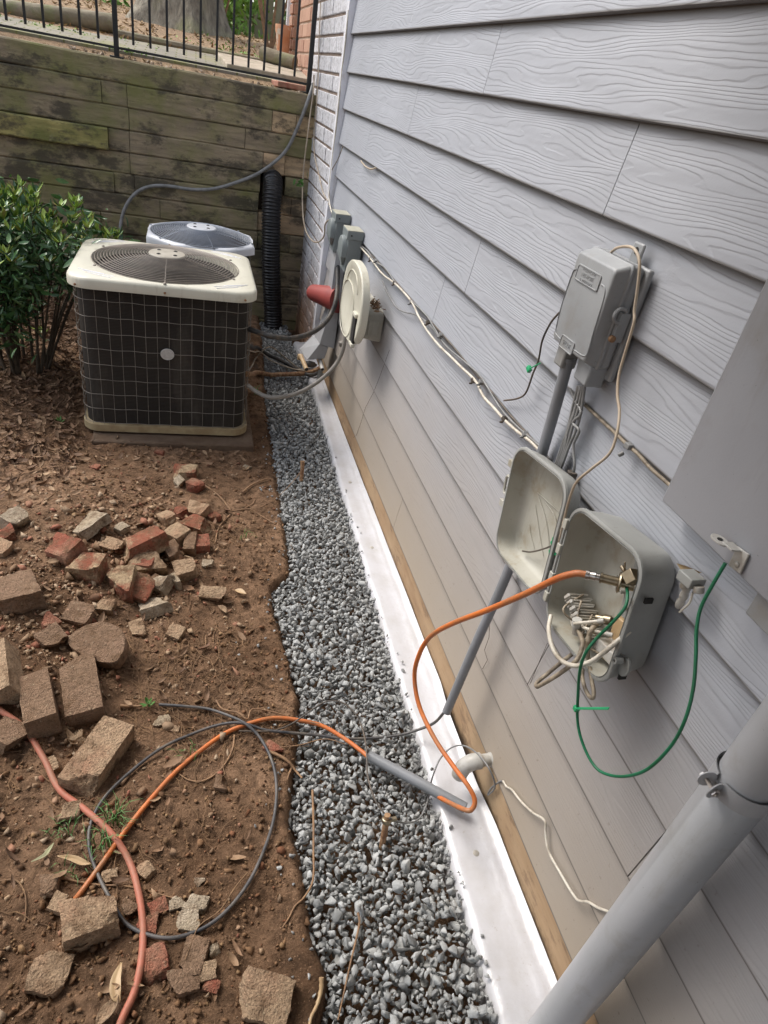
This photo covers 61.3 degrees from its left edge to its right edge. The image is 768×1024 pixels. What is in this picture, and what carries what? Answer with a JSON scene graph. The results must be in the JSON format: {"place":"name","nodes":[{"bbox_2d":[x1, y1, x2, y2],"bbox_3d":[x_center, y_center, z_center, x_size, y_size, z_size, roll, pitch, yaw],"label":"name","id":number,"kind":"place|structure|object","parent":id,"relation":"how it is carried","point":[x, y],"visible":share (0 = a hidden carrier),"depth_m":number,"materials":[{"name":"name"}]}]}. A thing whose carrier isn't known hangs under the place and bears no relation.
{"place":"outdoors","nodes":[
{"label":"outdoors","id":0,"kind":"place"},
{"bbox_2d":[0,0,305,91],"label":"terrace ground","id":1,"kind":"structure","parent":0,"point":[160,32],"depth_m":4.90,"materials":[{"name":"soil"}]},
{"bbox_2d":[0,0,112,32],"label":"landscape log","id":2,"kind":"object","parent":1,"relation":"on","point":[52,14],"visible":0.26,"depth_m":4.26,"materials":[{"name":"wood"}]},
{"bbox_2d":[0,15,285,81],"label":"paved path","id":3,"kind":"structure","parent":1,"relation":"on","point":[161,50],"depth_m":3.91,"materials":[{"name":"concrete"}]},
{"bbox_2d":[218,52,306,82],"bbox_3d":[-0.785,-2.949,4.309,0.580,0.076,0.600,-3,35,-20],"label":"flagstone","id":4,"kind":"object","parent":3,"relation":"on","point":[255,66],"visible":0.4,"depth_m":4.16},
{"bbox_2d":[259,46,297,69],"bbox_3d":[-0.728,-3.131,4.467,0.267,0.104,0.084,20,34,13],"label":"short log","id":5,"kind":"object","parent":4,"relation":"on","point":[272,57],"visible":0.79,"depth_m":4.44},
{"bbox_2d":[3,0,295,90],"bbox_3d":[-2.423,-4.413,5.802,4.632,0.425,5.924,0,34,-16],"label":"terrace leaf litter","id":6,"kind":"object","parent":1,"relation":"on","point":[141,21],"visible":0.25,"depth_m":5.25,"materials":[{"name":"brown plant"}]},
{"bbox_2d":[125,0,231,37],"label":"tree","id":7,"kind":"object","parent":1,"relation":"on","point":[175,14],"visible":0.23,"depth_m":5.45,"materials":[{"name":"grey plant"}]},
{"bbox_2d":[118,29,265,61],"bbox_3d":[-1.308,-3.190,4.464,1.006,0.054,0.092,0,34,-16],"label":"edging timber","id":8,"kind":"object","parent":1,"relation":"on","point":[158,41],"visible":0.41,"depth_m":4.41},
{"bbox_2d":[223,0,271,39],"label":"tall shrub","id":9,"kind":"object","parent":1,"relation":"on","point":[246,8],"visible":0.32,"depth_m":6.96,"materials":[{"name":"green plant"}]},
{"bbox_2d":[224,0,286,40],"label":"shrub","id":10,"kind":"object","parent":1,"relation":"on","point":[270,14],"depth_m":7.33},
{"bbox_2d":[258,0,286,48],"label":"stemmed shrub","id":11,"kind":"object","parent":1,"relation":"on","point":[271,44],"visible":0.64,"depth_m":5.45,"materials":[{"name":"brown plant"}]},
{"bbox_2d":[275,23,292,52],"bbox_3d":[-0.710,-3.413,4.744,0.184,0.235,0.184,0,34,-16],"label":"plant pot","id":12,"kind":"object","parent":1,"relation":"on","point":[286,38],"visible":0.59,"depth_m":4.66,"materials":[{"name":"ceramic"}]},
{"bbox_2d":[289,0,300,54],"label":"brick pier","id":13,"kind":"structure","parent":1,"relation":"on","point":[293,13],"depth_m":4.60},
{"bbox_2d":[0,290,483,1023],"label":"ground","id":14,"kind":"structure","parent":0,"point":[302,964],"depth_m":1.61,"materials":[{"name":"soil"}]},
{"bbox_2d":[0,637,23,704],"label":"brick","id":15,"kind":"object","parent":14,"relation":"on","point":[11,672],"visible":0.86,"depth_m":1.60,"materials":[{"name":"brick"}]},
{"bbox_2d":[0,716,26,754],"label":"broken brick","id":16,"kind":"object","parent":14,"relation":"on","point":[13,732],"visible":0.87,"depth_m":1.53,"materials":[{"name":"brick"}]},
{"bbox_2d":[0,504,29,528],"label":"broken brick","id":17,"kind":"object","parent":14,"relation":"on","point":[16,516],"visible":0.81,"depth_m":2.11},
{"bbox_2d":[0,569,46,614],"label":"broken brick","id":18,"kind":"object","parent":14,"relation":"on","point":[20,592],"visible":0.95,"depth_m":1.81,"materials":[{"name":"brick"}]},
{"bbox_2d":[19,668,61,739],"bbox_3d":[-0.856,0.477,1.609,0.080,0.087,0.172,-11,39,-30],"label":"brick","id":19,"kind":"object","parent":14,"relation":"on","point":[40,712],"visible":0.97,"depth_m":1.57,"materials":[{"name":"brick"}]},
{"bbox_2d":[24,950,74,998],"bbox_3d":[-0.619,0.858,1.202,0.069,0.046,0.073,10,33,-2],"label":"broken brick","id":20,"kind":"object","parent":14,"relation":"on","point":[48,973],"visible":1,"depth_m":1.19,"materials":[{"name":"brick"}]},
{"bbox_2d":[39,874,60,897],"bbox_3d":[-0.679,0.759,1.316,0.040,0.022,0.046,0,34,-16],"label":"stone fragment","id":21,"kind":"object","parent":14,"relation":"on","point":[49,885],"visible":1,"depth_m":1.31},
{"bbox_2d":[34,621,68,648],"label":"broken brick","id":22,"kind":"object","parent":14,"relation":"on","point":[53,634],"visible":0.94,"depth_m":1.76,"materials":[{"name":"brick"}]},
{"bbox_2d":[45,890,69,915],"bbox_3d":[-0.654,0.787,1.301,0.039,0.030,0.037,16,33,7],"label":"stone fragment","id":23,"kind":"object","parent":14,"relation":"on","point":[53,906],"visible":0.81,"depth_m":1.29,"materials":[{"name":"stone"}]},
{"bbox_2d":[45,532,88,566],"bbox_3d":[-0.998,0.116,2.017,0.133,0.095,0.093,24,35,18],"label":"broken brick","id":24,"kind":"object","parent":14,"relation":"on","point":[65,550],"visible":0.87,"depth_m":1.99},
{"bbox_2d":[57,800,81,822],"bbox_3d":[-0.703,0.669,1.445,0.053,0.032,0.044,0,34,-16],"label":"stone fragment","id":25,"kind":"object","parent":14,"relation":"on","point":[69,810],"visible":0.93,"depth_m":1.44,"materials":[{"name":"stone"}]},
{"bbox_2d":[0,174,139,375],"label":"evergreen shrub","id":26,"kind":"object","parent":14,"relation":"on","point":[18,286],"visible":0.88,"depth_m":2.90,"materials":[{"name":"green plant"}]},
{"bbox_2d":[0,706,146,1023],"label":"salmon hose","id":27,"kind":"object","parent":14,"relation":"on","point":[123,850],"visible":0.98,"depth_m":1.37,"materials":[{"name":"rubber"}]},
{"bbox_2d":[59,600,95,627],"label":"broken brick","id":28,"kind":"object","parent":14,"relation":"on","point":[79,614],"visible":0.83,"depth_m":1.85,"materials":[{"name":"brick"}]},
{"bbox_2d":[59,651,104,726],"bbox_3d":[-0.784,0.459,1.679,0.092,0.074,0.190,-8,38,-27],"label":"brick","id":29,"kind":"object","parent":14,"relation":"on","point":[82,699],"visible":1,"depth_m":1.64,"materials":[{"name":"brick"}]},
{"bbox_2d":[64,552,108,585],"bbox_3d":[-0.911,0.175,1.991,0.105,0.077,0.087,9,33,-3],"label":"broken brick","id":30,"kind":"object","parent":14,"relation":"on","point":[89,567],"visible":0.91,"depth_m":1.96,"materials":[{"name":"brick"}]},
{"bbox_2d":[58,895,120,953],"bbox_3d":[-0.585,0.811,1.284,0.106,0.096,0.101,-8,38,-28],"label":"broken brick","id":31,"kind":"object","parent":14,"relation":"on","point":[90,920],"visible":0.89,"depth_m":1.25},
{"bbox_2d":[72,510,111,539],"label":"broken brick","id":32,"kind":"object","parent":14,"relation":"on","point":[91,524],"visible":0.99,"depth_m":2.13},
{"bbox_2d":[57,715,134,797],"bbox_3d":[-0.685,0.587,1.552,0.086,0.060,0.188,15,33,6],"label":"brick","id":33,"kind":"object","parent":14,"relation":"on","point":[91,764],"visible":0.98,"depth_m":1.52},
{"bbox_2d":[67,621,128,668],"bbox_3d":[-0.783,0.366,1.798,0.170,0.070,0.119,20,34,13],"label":"half round slab","id":34,"kind":"object","parent":14,"relation":"on","point":[106,643],"depth_m":1.78,"materials":[{"name":"concrete"}]},
{"bbox_2d":[95,598,116,615],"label":"stone fragment","id":35,"kind":"object","parent":14,"relation":"on","point":[107,606],"visible":0.97,"depth_m":1.91,"materials":[{"name":"stone"}]},
{"bbox_2d":[95,995,118,1023],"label":"dead leaf","id":36,"kind":"object","parent":14,"relation":"on","point":[106,1011],"visible":1,"depth_m":1.16,"materials":[{"name":"beige plant"}]},
{"bbox_2d":[109,962,121,1002],"bbox_3d":[-0.494,0.866,1.194,0.021,0.012,0.068,0,34,-16],"label":"dead leaf","id":37,"kind":"object","parent":14,"relation":"on","point":[115,978],"visible":1,"depth_m":1.19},
{"bbox_2d":[92,789,141,826],"bbox_3d":[-0.599,0.671,1.454,0.114,0.041,0.083,8,33,-5],"label":"grass tuft","id":38,"kind":"object","parent":14,"relation":"on","point":[113,816],"visible":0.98,"depth_m":1.44,"materials":[{"name":"green plant"}]},
{"bbox_2d":[106,565,137,603],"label":"broken brick","id":39,"kind":"object","parent":14,"relation":"on","point":[122,578],"visible":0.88,"depth_m":1.98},
{"bbox_2d":[0,290,261,1019],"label":"leaf litter","id":40,"kind":"object","parent":14,"relation":"on","point":[30,448],"visible":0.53,"depth_m":2.74,"materials":[{"name":"brown plant"}]},
{"bbox_2d":[132,572,154,602],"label":"broken brick","id":41,"kind":"object","parent":14,"relation":"on","point":[143,587],"visible":0.81,"depth_m":2.01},
{"bbox_2d":[0,444,291,1023],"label":"brick rubble","id":42,"kind":"object","parent":14,"relation":"on","point":[166,726],"visible":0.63,"depth_m":1.91,"materials":[{"name":"brick"}]},
{"bbox_2d":[123,525,168,563],"bbox_3d":[-0.799,0.112,2.146,0.088,0.097,0.156,34,39,31],"label":"broken brick","id":43,"kind":"object","parent":42,"relation":"on","point":[153,538],"visible":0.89,"depth_m":2.13,"materials":[{"name":"brick"}]},
{"bbox_2d":[136,860,156,881],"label":"stone fragment","id":44,"kind":"object","parent":14,"relation":"on","point":[146,870],"visible":1,"depth_m":1.38,"materials":[{"name":"stone"}]},
{"bbox_2d":[128,551,167,575],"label":"broken brick","id":45,"kind":"object","parent":14,"relation":"on","point":[159,567],"visible":0.7,"depth_m":2.10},
{"bbox_2d":[137,941,169,986],"bbox_3d":[-0.442,0.865,1.240,0.060,0.028,0.066,-6,37,-25],"label":"stone fragment","id":46,"kind":"object","parent":14,"relation":"on","point":[156,965],"visible":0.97,"depth_m":1.23,"materials":[{"name":"red brick"}]},
{"bbox_2d":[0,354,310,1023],"bbox_3d":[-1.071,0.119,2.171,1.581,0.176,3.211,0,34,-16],"label":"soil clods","id":47,"kind":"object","parent":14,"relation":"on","point":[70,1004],"visible":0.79,"depth_m":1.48,"materials":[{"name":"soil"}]},
{"bbox_2d":[138,597,173,620],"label":"broken brick","id":48,"kind":"object","parent":14,"relation":"on","point":[151,608],"visible":0.9,"depth_m":1.97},
{"bbox_2d":[147,895,168,915],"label":"stone fragment","id":49,"kind":"object","parent":14,"relation":"on","point":[160,905],"visible":0.97,"depth_m":1.32,"materials":[{"name":"red brick"}]},
{"bbox_2d":[0,35,315,329],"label":"timber retaining wall","id":50,"kind":"structure","parent":14,"relation":"on","point":[99,133],"depth_m":3.85,"materials":[{"name":"wood"}]},
{"bbox_2d":[0,0,317,93],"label":"iron railing","id":51,"kind":"object","parent":50,"relation":"on","point":[116,47],"visible":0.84,"depth_m":3.64,"materials":[{"name":"black metal"}]},
{"bbox_2d":[118,82,312,235],"bbox_3d":[-1.044,-2.074,3.987,1.157,1.140,0.128,-4,36,-22],"label":"grey hose","id":52,"kind":"object","parent":50,"relation":"hanging from","point":[259,172],"visible":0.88,"depth_m":3.98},
{"bbox_2d":[261,169,282,329],"bbox_3d":[-0.752,-1.735,4.351,0.190,1.017,0.416,0,34,-16],"label":"corrugated drain pipe","id":53,"kind":"object","parent":50,"relation":"attached to","point":[272,181],"visible":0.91,"depth_m":4.17,"materials":[{"name":"black plastic"}]},
{"bbox_2d":[153,575,174,595],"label":"broken brick","id":54,"kind":"object","parent":14,"relation":"on","point":[164,585],"visible":0.79,"depth_m":2.06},
{"bbox_2d":[91,391,253,451],"bbox_3d":[-1.039,-0.487,3.255,0.700,0.105,0.780,0,34,-16],"label":"condenser pad","id":55,"kind":"object","parent":14,"relation":"on","point":[243,441],"visible":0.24,"depth_m":2.96,"materials":[{"name":"concrete"}]},
{"bbox_2d":[66,238,256,435],"bbox_3d":[-1.002,-0.833,3.014,0.742,0.723,0.675,0,34,-16],"label":"air conditioner","id":56,"kind":"object","parent":55,"relation":"on","point":[164,338],"visible":0.99,"depth_m":2.78,"materials":[{"name":"metal"}]},
{"bbox_2d":[163,622,185,640],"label":"stone fragment","id":57,"kind":"object","parent":14,"relation":"on","point":[175,631],"visible":0.91,"depth_m":1.91,"materials":[{"name":"stone"}]},
{"bbox_2d":[164,522,190,546],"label":"broken brick","id":58,"kind":"object","parent":14,"relation":"on","point":[178,532],"visible":0.63,"depth_m":2.26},
{"bbox_2d":[166,968,199,997],"bbox_3d":[-0.380,0.890,1.226,0.061,0.029,0.047,0,34,-16],"label":"stone fragment","id":59,"kind":"object","parent":14,"relation":"on","point":[183,982],"visible":1,"depth_m":1.22,"materials":[{"name":"stone"}]},
{"bbox_2d":[171,557,198,580],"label":"broken brick","id":60,"kind":"object","parent":14,"relation":"on","point":[185,570],"visible":0.88,"depth_m":2.14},
{"bbox_2d":[173,464,198,480],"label":"broken brick","id":61,"kind":"object","parent":14,"relation":"on","point":[184,471],"visible":0.72,"depth_m":2.70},
{"bbox_2d":[176,909,199,931],"bbox_3d":[-0.400,0.829,1.312,0.055,0.019,0.042,6,33,-7],"label":"stone fragment","id":62,"kind":"object","parent":14,"relation":"on","point":[188,921],"visible":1,"depth_m":1.31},
{"bbox_2d":[182,531,197,555],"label":"broken brick","id":63,"kind":"object","parent":14,"relation":"on","point":[189,544],"visible":0.84,"depth_m":2.24,"materials":[{"name":"brick"}]},
{"bbox_2d":[179,934,210,974],"bbox_3d":[-0.370,0.868,1.264,0.051,0.027,0.069,11,33,0],"label":"stone fragment","id":64,"kind":"object","parent":14,"relation":"on","point":[196,958],"visible":0.99,"depth_m":1.26,"materials":[{"name":"stone"}]},
{"bbox_2d":[182,893,209,914],"bbox_3d":[-0.389,0.810,1.339,0.050,0.019,0.036,11,33,0],"label":"stone fragment","id":65,"kind":"object","parent":14,"relation":"on","point":[200,903],"visible":1,"depth_m":1.33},
{"bbox_2d":[180,514,211,533],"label":"broken brick","id":66,"kind":"object","parent":14,"relation":"on","point":[199,524],"visible":0.76,"depth_m":2.36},
{"bbox_2d":[187,499,212,517],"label":"broken brick","id":67,"kind":"object","parent":14,"relation":"on","point":[199,508],"visible":0.72,"depth_m":2.46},
{"bbox_2d":[199,959,216,983],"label":"stone fragment","id":68,"kind":"object","parent":14,"relation":"on","point":[208,971],"visible":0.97,"depth_m":1.24,"materials":[{"name":"stone"}]},
{"bbox_2d":[198,585,226,601],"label":"broken brick","id":69,"kind":"object","parent":14,"relation":"on","point":[215,593],"visible":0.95,"depth_m":2.10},
{"bbox_2d":[249,342,257,371],"bbox_3d":[-1.110,-0.947,3.904,0.660,0.070,0.700,0,34,-16],"label":"condenser pad","id":70,"kind":"object","parent":14,"relation":"on","point":[255,365],"visible":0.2,"depth_m":3.81,"materials":[{"name":"concrete"}]},
{"bbox_2d":[146,221,254,359],"bbox_3d":[-1.044,-1.266,3.695,0.555,0.693,0.560,0,34,-16],"label":"air conditioner","id":71,"kind":"object","parent":70,"relation":"on","point":[198,235],"visible":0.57,"depth_m":3.46,"materials":[{"name":"metal"}]},
{"bbox_2d":[87,703,443,939],"bbox_3d":[-0.247,0.681,1.507,0.811,0.146,0.571,8,33,-5],"label":"black coil cable","id":72,"kind":"object","parent":14,"relation":"on","point":[122,919],"visible":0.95,"depth_m":1.56,"materials":[{"name":"rubber"}]},
{"bbox_2d":[238,965,295,1023],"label":"broken brick","id":73,"kind":"object","parent":14,"relation":"on","point":[265,997],"visible":0.96,"depth_m":1.22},
{"bbox_2d":[282,790,314,927],"bbox_3d":[-0.174,0.785,1.480,0.048,0.023,0.317,11,33,0],"label":"twig","id":74,"kind":"object","parent":14,"relation":"on","point":[313,852],"visible":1,"depth_m":1.48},
{"bbox_2d":[239,700,384,813],"bbox_3d":[-0.136,0.602,1.703,0.438,0.058,0.229,24,35,20],"label":"brown ground wire","id":75,"kind":"object","parent":14,"relation":"on","point":[351,709],"visible":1,"depth_m":1.73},
{"bbox_2d":[73,570,585,897],"bbox_3d":[-0.196,0.335,1.342,0.868,0.903,0.471,0,34,-16],"label":"orange cable","id":76,"kind":"object","parent":14,"relation":"on","point":[428,638],"visible":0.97,"depth_m":1.50,"materials":[{"name":"plastic"}]},
{"bbox_2d":[291,0,767,1023],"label":"house","id":77,"kind":"structure","parent":14,"relation":"on","point":[519,154],"depth_m":1.35,"materials":[{"name":"grey wood"}]},
{"bbox_2d":[299,250,343,358],"bbox_3d":[-0.327,-1.090,3.374,0.165,0.575,0.157,0,34,-16],"label":"line set cover","id":78,"kind":"object","parent":77,"relation":"attached to","point":[318,344],"visible":0.77,"depth_m":3.41,"materials":[{"name":"paint"}]},
{"bbox_2d":[304,284,341,312],"bbox_3d":[-0.300,-1.139,3.374,0.131,0.131,0.241,-19,43,-38],"label":"faucet cover","id":79,"kind":"object","parent":77,"relation":"attached to","point":[322,295],"visible":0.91,"depth_m":3.32,"materials":[{"name":"red plastic"}]},
{"bbox_2d":[327,209,350,251],"bbox_3d":[-0.228,-1.369,3.175,0.091,0.189,0.116,0,34,-16],"label":"disconnect switch","id":80,"kind":"object","parent":77,"relation":"attached to","point":[338,220],"visible":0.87,"depth_m":3.12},
{"bbox_2d":[247,265,339,340],"bbox_3d":[-0.354,-1.003,3.020,0.185,0.298,0.698,25,35,20],"label":"black whip","id":81,"kind":"object","parent":80,"relation":"attached to","point":[323,324],"visible":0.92,"depth_m":3.03,"materials":[{"name":"rubber"}]},
{"bbox_2d":[337,225,363,272],"bbox_3d":[-0.158,-1.183,2.937,0.091,0.194,0.116,0,34,-16],"label":"disconnect switch","id":82,"kind":"object","parent":77,"relation":"attached to","point":[350,241],"visible":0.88,"depth_m":2.88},
{"bbox_2d":[246,336,346,399],"bbox_3d":[-0.351,-0.797,2.944,0.514,0.539,0.157,-17,42,-36],"label":"tan whip","id":83,"kind":"object","parent":82,"relation":"attached to","point":[308,387],"visible":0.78,"depth_m":3.01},
{"bbox_2d":[364,293,383,341],"bbox_3d":[-0.090,-0.824,2.703,0.100,0.128,0.305,0,34,-16],"label":"wall box","id":84,"kind":"object","parent":77,"relation":"attached to","point":[374,326],"visible":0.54,"depth_m":2.59,"materials":[{"name":"beige plastic"}]},
{"bbox_2d":[340,259,369,347],"bbox_3d":[-0.122,-0.837,2.583,0.042,0.305,0.376,0,34,-16],"label":"oval cover","id":85,"kind":"object","parent":84,"relation":"attached to","point":[354,305],"visible":1,"depth_m":2.51,"materials":[{"name":"beige plastic"}]},
{"bbox_2d":[293,342,556,1023],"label":"waterproof membrane","id":86,"kind":"object","parent":77,"relation":"attached to","point":[521,982],"visible":0.73,"depth_m":1.64,"materials":[{"name":"plastic"}]},
{"bbox_2d":[361,245,532,438],"bbox_3d":[0.113,-0.677,2.165,0.005,0.025,1.982,0,34,-16],"label":"thin wall cable","id":87,"kind":"object","parent":77,"relation":"attached to","point":[494,395],"visible":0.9,"depth_m":1.79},
{"bbox_2d":[360,247,548,458],"bbox_3d":[0.107,-0.671,2.171,0.007,0.040,2.022,0,34,-16],"label":"white wall cable","id":88,"kind":"object","parent":77,"relation":"attached to","point":[532,443],"depth_m":1.80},
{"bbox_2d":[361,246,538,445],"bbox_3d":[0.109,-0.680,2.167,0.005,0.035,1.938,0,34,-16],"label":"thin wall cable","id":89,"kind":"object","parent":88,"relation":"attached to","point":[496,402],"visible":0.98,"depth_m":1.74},
{"bbox_2d":[452,752,491,781],"bbox_3d":[0.227,0.643,1.646,0.096,0.082,0.048,0,34,-16],"label":"pipe elbow","id":90,"kind":"object","parent":77,"relation":"attached to","point":[467,764],"visible":0.88,"depth_m":1.62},
{"bbox_2d":[442,359,575,714],"bbox_3d":[0.273,0.118,1.476,0.051,0.967,0.104,22,34,16],"label":"grey conduit","id":91,"kind":"object","parent":77,"relation":"attached to","point":[559,392],"visible":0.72,"depth_m":1.50,"materials":[{"name":"plastic"}]},
{"bbox_2d":[502,780,608,912],"bbox_3d":[0.360,0.668,1.319,0.005,0.266,0.444,0,34,-16],"label":"white wire","id":92,"kind":"object","parent":77,"relation":"attached to","point":[551,857],"visible":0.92,"depth_m":1.36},
{"bbox_2d":[554,241,653,387],"bbox_3d":[0.380,-0.361,1.158,0.067,0.245,0.160,0,34,-16],"label":"network box","id":93,"kind":"object","parent":77,"relation":"attached to","point":[593,324],"visible":0.99,"depth_m":1.13,"materials":[{"name":"grey plastic"}]},
{"bbox_2d":[558,245,640,542],"bbox_3d":[0.370,-0.199,1.142,0.040,0.496,0.265,9,33,-3],"label":"beige wire","id":94,"kind":"object","parent":93,"relation":"hanging from","point":[633,248],"visible":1,"depth_m":1.06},
{"bbox_2d":[546,508,674,681],"bbox_3d":[0.384,0.142,1.105,0.083,0.267,0.255,0,34,-16],"label":"cable enclosure","id":95,"kind":"object","parent":77,"relation":"attached to","point":[600,542],"visible":0.79,"depth_m":1.12,"materials":[{"name":"beige plastic"}]},
{"bbox_2d":[496,447,579,601],"bbox_3d":[0.308,0.017,1.298,0.048,0.271,0.289,0,34,-16],"label":"enclosure lid","id":96,"kind":"object","parent":95,"relation":"attached to","point":[536,493],"visible":0.88,"depth_m":1.34,"materials":[{"name":"beige plastic"}]},
{"bbox_2d":[534,629,584,688],"bbox_3d":[0.316,0.263,1.157,0.053,0.132,0.099,22,34,16],"label":"loop coax","id":97,"kind":"object","parent":95,"relation":"hanging from","point":[537,684],"visible":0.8,"depth_m":1.13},
{"bbox_2d":[547,614,631,667],"bbox_3d":[0.325,0.196,1.102,0.067,0.135,0.169,-6,37,-25],"label":"white coax","id":98,"kind":"object","parent":95,"relation":"attached to","point":[603,652],"visible":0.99,"depth_m":1.07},
{"bbox_2d":[585,562,637,592],"bbox_3d":[0.367,0.099,1.010,0.095,0.057,0.033,27,36,23],"label":"coax coupler","id":99,"kind":"object","parent":95,"relation":"attached to","point":[626,578],"visible":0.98,"depth_m":1.01,"materials":[{"name":"silver metal"}]},
{"bbox_2d":[576,562,726,777],"bbox_3d":[0.389,0.240,0.973,0.062,0.428,0.200,-10,39,-30],"label":"green ground wire","id":100,"kind":"object","parent":99,"relation":"hanging from","point":[694,677],"visible":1,"depth_m":0.94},
{"bbox_2d":[584,403,669,485],"bbox_3d":[0.418,-0.122,1.131,0.006,0.011,0.286,0,34,-16],"label":"wall cable","id":101,"kind":"object","parent":77,"relation":"attached to","point":[633,450],"depth_m":1.10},
{"bbox_2d":[528,694,767,1023],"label":"downspout","id":102,"kind":"object","parent":77,"relation":"attached to","point":[721,814],"visible":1,"depth_m":0.90,"materials":[{"name":"paint"}]},
{"bbox_2d":[675,569,705,612],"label":"ground block","id":103,"kind":"structure","parent":77,"relation":"attached to","point":[690,579],"depth_m":0.94,"materials":[{"name":"plastic"}]},
{"bbox_2d":[662,278,767,634],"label":"electrical panel","id":104,"kind":"object","parent":77,"relation":"attached to","point":[718,484],"visible":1,"depth_m":0.86,"materials":[{"name":"grey metal"}]},
{"bbox_2d":[710,533,749,573],"bbox_3d":[0.454,0.055,0.859,0.026,0.032,0.056,-18,43,-37],"label":"ground bracket","id":105,"kind":"object","parent":104,"relation":"attached to","point":[739,559],"visible":1,"depth_m":0.85,"materials":[{"name":"metal"}]},
{"bbox_2d":[245,366,319,376],"bbox_3d":[-0.620,-0.785,3.477,0.289,0.300,0.946,19,34,12],"label":"refrigerant line","id":106,"kind":"object","parent":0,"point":[270,374],"visible":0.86,"depth_m":3.72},
{"bbox_2d":[235,322,497,1023],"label":"gravel","id":107,"kind":"structure","parent":0,"point":[425,913],"depth_m":1.70,"materials":[{"name":"gravel"}]},
{"bbox_2d":[379,813,396,847],"bbox_3d":[0.008,0.758,1.546,0.038,0.098,0.038,0,34,-16],"label":"ground stub","id":108,"kind":"object","parent":107,"relation":"on","point":[386,821],"visible":1,"depth_m":1.53,"materials":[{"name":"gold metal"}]},
{"bbox_2d":[389,744,501,823],"bbox_3d":[0.126,0.670,1.625,0.281,0.156,0.168,0,34,-16],"label":"grey ground wire","id":109,"kind":"object","parent":108,"relation":"attached to","point":[488,793],"visible":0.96,"depth_m":1.63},
{"bbox_2d":[368,751,467,812],"bbox_3d":[0.081,0.693,1.669,0.282,0.047,0.027,24,35,19],"label":"conduit sleeve","id":110,"kind":"object","parent":107,"relation":"on","point":[411,778],"visible":0.85,"depth_m":1.66,"materials":[{"name":"grey plastic"}]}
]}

